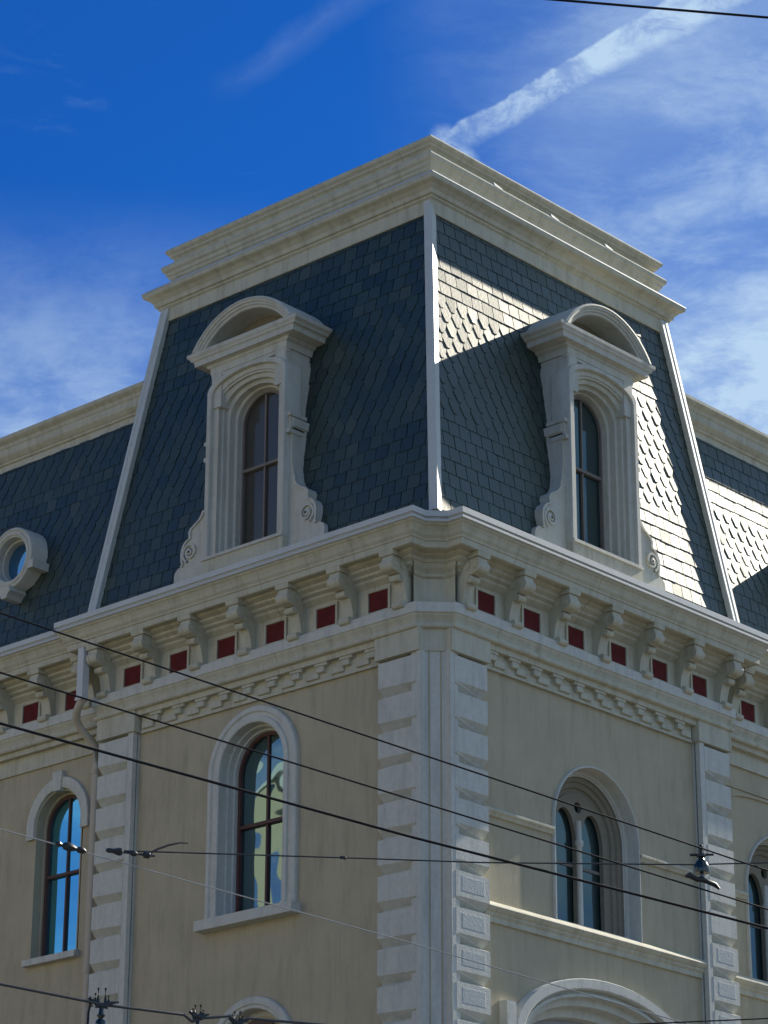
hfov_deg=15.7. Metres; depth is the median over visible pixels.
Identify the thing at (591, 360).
dormer window
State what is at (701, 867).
bell insulator
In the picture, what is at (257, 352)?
dormer window
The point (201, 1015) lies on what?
prong clamp
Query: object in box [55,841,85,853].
wire clamp
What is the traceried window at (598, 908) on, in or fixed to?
in the corner building
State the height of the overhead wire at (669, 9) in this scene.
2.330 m
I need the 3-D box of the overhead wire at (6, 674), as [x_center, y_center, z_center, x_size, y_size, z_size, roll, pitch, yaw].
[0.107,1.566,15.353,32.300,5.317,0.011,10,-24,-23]
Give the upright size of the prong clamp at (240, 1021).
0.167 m
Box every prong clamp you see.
[87,988,118,1023]
[188,1005,209,1023]
[228,1011,248,1023]
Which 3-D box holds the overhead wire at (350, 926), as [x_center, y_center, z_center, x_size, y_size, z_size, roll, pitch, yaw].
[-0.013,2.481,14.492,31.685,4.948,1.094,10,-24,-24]
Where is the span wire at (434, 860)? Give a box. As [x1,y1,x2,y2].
[123,850,767,864]
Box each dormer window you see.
[174,296,331,582]
[521,304,665,590]
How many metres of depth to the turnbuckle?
14.65 m
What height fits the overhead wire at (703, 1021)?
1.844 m
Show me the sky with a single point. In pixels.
(132, 132)
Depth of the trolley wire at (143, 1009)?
14.41 m
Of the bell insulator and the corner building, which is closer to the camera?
the bell insulator
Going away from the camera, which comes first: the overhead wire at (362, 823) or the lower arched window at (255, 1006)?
the overhead wire at (362, 823)
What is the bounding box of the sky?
[0,0,767,437]
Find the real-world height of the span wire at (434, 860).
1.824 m
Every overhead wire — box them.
[0,612,767,870]
[0,672,767,909]
[0,722,767,928]
[0,828,687,1023]
[549,0,767,18]
[636,1018,767,1023]
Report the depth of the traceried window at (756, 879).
38.33 m
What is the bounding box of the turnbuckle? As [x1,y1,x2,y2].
[106,842,187,858]
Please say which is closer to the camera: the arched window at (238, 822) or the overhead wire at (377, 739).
the overhead wire at (377, 739)
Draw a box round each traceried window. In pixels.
[552,766,642,942]
[745,836,767,982]
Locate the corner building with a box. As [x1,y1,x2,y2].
[0,135,767,1023]
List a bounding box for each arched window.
[21,770,89,967]
[193,705,300,933]
[217,996,291,1023]
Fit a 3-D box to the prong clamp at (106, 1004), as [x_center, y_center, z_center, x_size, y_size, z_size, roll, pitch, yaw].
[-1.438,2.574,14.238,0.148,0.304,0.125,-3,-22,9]
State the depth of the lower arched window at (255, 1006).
34.13 m
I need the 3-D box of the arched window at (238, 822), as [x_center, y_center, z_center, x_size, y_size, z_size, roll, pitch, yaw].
[-1.599,3.819,35.157,1.700,2.815,0.470,-18,-28,39]
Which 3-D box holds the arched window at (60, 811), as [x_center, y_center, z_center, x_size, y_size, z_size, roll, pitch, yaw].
[-4.335,4.812,37.747,1.250,2.630,0.400,-18,-28,39]
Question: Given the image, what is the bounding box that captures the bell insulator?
[685,844,719,889]
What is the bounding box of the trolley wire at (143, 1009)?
[0,983,323,1023]

